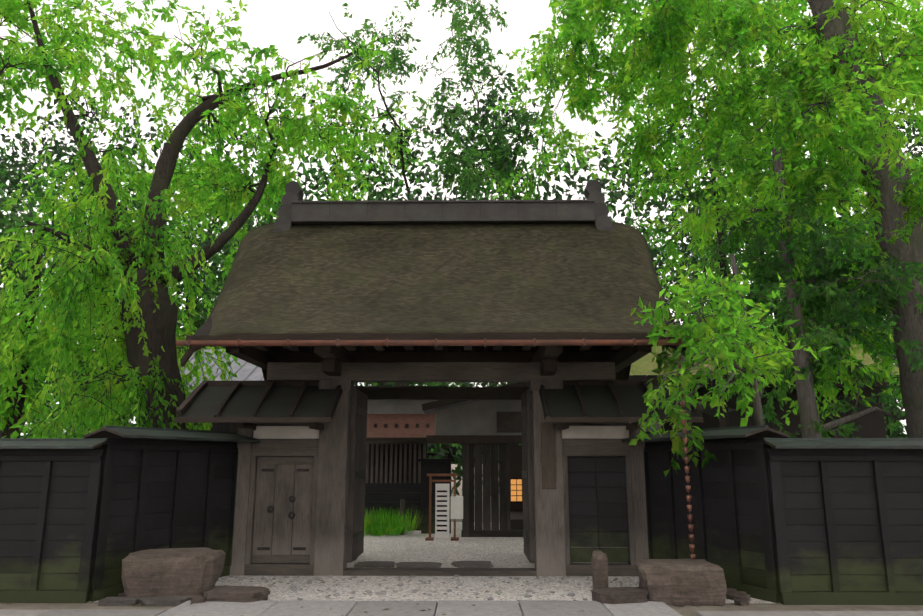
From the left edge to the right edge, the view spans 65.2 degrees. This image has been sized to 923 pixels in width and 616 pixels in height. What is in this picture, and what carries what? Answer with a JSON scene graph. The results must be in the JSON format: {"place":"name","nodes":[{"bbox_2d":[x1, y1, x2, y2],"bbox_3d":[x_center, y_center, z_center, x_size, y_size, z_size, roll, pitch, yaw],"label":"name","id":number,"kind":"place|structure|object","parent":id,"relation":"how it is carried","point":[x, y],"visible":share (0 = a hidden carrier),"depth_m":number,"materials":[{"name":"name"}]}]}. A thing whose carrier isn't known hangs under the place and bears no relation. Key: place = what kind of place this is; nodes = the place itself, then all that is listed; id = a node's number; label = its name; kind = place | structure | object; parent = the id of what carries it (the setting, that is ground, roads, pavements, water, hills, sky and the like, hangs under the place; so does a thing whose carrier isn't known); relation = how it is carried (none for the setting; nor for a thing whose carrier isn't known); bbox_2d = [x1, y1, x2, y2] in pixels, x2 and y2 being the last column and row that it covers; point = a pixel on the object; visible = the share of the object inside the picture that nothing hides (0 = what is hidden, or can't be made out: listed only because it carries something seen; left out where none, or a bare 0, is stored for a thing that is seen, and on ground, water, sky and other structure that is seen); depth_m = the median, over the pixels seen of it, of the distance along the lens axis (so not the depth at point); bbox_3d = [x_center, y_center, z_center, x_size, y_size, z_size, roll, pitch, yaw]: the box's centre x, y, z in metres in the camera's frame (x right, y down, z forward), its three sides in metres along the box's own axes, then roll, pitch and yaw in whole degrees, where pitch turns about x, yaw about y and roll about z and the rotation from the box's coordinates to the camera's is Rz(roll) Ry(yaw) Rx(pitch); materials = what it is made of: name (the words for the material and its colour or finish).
{"place":"outdoors","nodes":[
{"label":"outdoors","id":0,"kind":"place"},
{"bbox_2d":[88,522,772,602],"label":"gravel forecourt","id":1,"kind":"structure","parent":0,"point":[502,552],"depth_m":9.50,"materials":[{"name":"grey gravel"}]},
{"bbox_2d":[179,349,313,456],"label":"neighbour house","id":2,"kind":"structure","parent":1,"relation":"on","point":[246,371],"depth_m":19.44,"materials":[{"name":"grey stone"}]},
{"bbox_2d":[364,507,423,536],"bbox_3d":[-1.673,4.543,15.440,1.772,0.620,1.253,0,-12,1],"label":"courtyard grass clump","id":3,"kind":"object","parent":1,"relation":"on","point":[381,523],"visible":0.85,"depth_m":15.08,"materials":[{"name":"green plant"}]},
{"bbox_2d":[400,499,404,534],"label":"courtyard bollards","id":4,"kind":"object","parent":1,"relation":"on","point":[402,505],"visible":0.42,"depth_m":15.44,"materials":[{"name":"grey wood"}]},
{"bbox_2d":[98,547,726,606],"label":"garden rocks","id":5,"kind":"object","parent":1,"relation":"on","point":[169,577],"visible":0.75,"depth_m":8.06,"materials":[{"name":"grey stone"}]},
{"bbox_2d":[118,575,749,606],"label":"gravel loose stones","id":6,"kind":"object","parent":1,"relation":"on","point":[740,598],"visible":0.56,"depth_m":8.55,"materials":[{"name":"stone"}]},
{"bbox_2d":[425,474,462,540],"bbox_3d":[-0.339,4.002,14.521,0.747,1.298,0.280,0,-12,1],"label":"courtyard sign stand","id":7,"kind":"object","parent":1,"relation":"on","point":[442,501],"visible":0.96,"depth_m":14.49,"materials":[{"name":"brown wood"}]},
{"bbox_2d":[354,379,740,536],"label":"courtyard house","id":8,"kind":"structure","parent":1,"relation":"on","point":[401,434],"depth_m":15.66,"materials":[{"name":"brown wood"}]},
{"bbox_2d":[0,0,922,434],"bbox_3d":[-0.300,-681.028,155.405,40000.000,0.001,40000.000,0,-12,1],"label":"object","id":9,"kind":"structure","parent":0,"point":[282,26],"depth_m":1314.29,"materials":[{"name":"white"}]},
{"bbox_2d":[0,464,922,615],"bbox_3d":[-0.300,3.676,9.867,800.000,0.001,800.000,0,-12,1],"label":"ground","id":10,"kind":"structure","parent":0,"point":[687,610],"depth_m":7.78,"materials":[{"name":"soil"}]},
{"bbox_2d":[186,316,683,575],"bbox_3d":[-0.294,1.666,10.843,6.360,4.346,3.934,0,-12,1],"label":"gate frame","id":11,"kind":"object","parent":10,"relation":"on","point":[311,510],"visible":0.56,"depth_m":10.22,"materials":[{"name":"brown wood"}]},
{"bbox_2d":[176,180,699,380],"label":"gate roof","id":12,"kind":"structure","parent":11,"relation":"on","point":[463,269],"depth_m":10.43,"materials":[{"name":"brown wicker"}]},
{"bbox_2d":[174,380,703,422],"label":"side roofs","id":13,"kind":"structure","parent":11,"relation":"attached to","point":[312,402],"depth_m":9.90,"materials":[{"name":"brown wood"}]},
{"bbox_2d":[676,346,694,559],"bbox_3d":[2.703,1.737,8.685,0.063,2.579,0.063,-5,-13,23],"label":"rain chain","id":14,"kind":"object","parent":11,"relation":"hanging from","point":[688,498],"visible":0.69,"depth_m":8.61,"materials":[{"name":"orange metal"}]},
{"bbox_2d":[0,0,899,473],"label":"cherry tree branches","id":15,"kind":"object","parent":10,"relation":"on","point":[160,326],"visible":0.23,"depth_m":12.17,"materials":[{"name":"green plant"}]},
{"bbox_2d":[0,0,922,464],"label":"background trees","id":16,"kind":"object","parent":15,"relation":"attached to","point":[810,300],"visible":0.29,"depth_m":14.53,"materials":[{"name":"green plant"}]},
{"bbox_2d":[0,0,922,497],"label":"tree","id":17,"kind":"object","parent":10,"relation":"on","point":[909,323],"depth_m":14.50,"materials":[{"name":"green plant"}]},
{"bbox_2d":[0,425,922,604],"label":"fence","id":18,"kind":"object","parent":10,"relation":"on","point":[781,518],"visible":0.79,"depth_m":8.29,"materials":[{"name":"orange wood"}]},
{"bbox_2d":[0,600,922,615],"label":"paving slabs","id":19,"kind":"structure","parent":10,"relation":"on","point":[414,608],"depth_m":7.46,"materials":[{"name":"stone"}]},
{"bbox_2d":[585,338,899,501],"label":"building","id":20,"kind":"structure","parent":10,"relation":"on","point":[872,424],"depth_m":16.46,"materials":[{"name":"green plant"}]},
{"bbox_2d":[0,0,922,476],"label":"tree foliage","id":21,"kind":"object","parent":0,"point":[822,142],"visible":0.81,"depth_m":12.44,"materials":[{"name":"green plant"}]},
{"bbox_2d":[20,435,906,463],"label":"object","id":22,"kind":"structure","parent":0,"point":[449,455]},
{"label":"street","id":23,"kind":"structure","parent":0,"visible":0},
{"bbox_2d":[0,578,917,615],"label":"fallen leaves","id":24,"kind":"object","parent":23,"relation":"on","point":[391,595],"visible":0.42,"depth_m":8.27,"materials":[{"name":"brown plant"}]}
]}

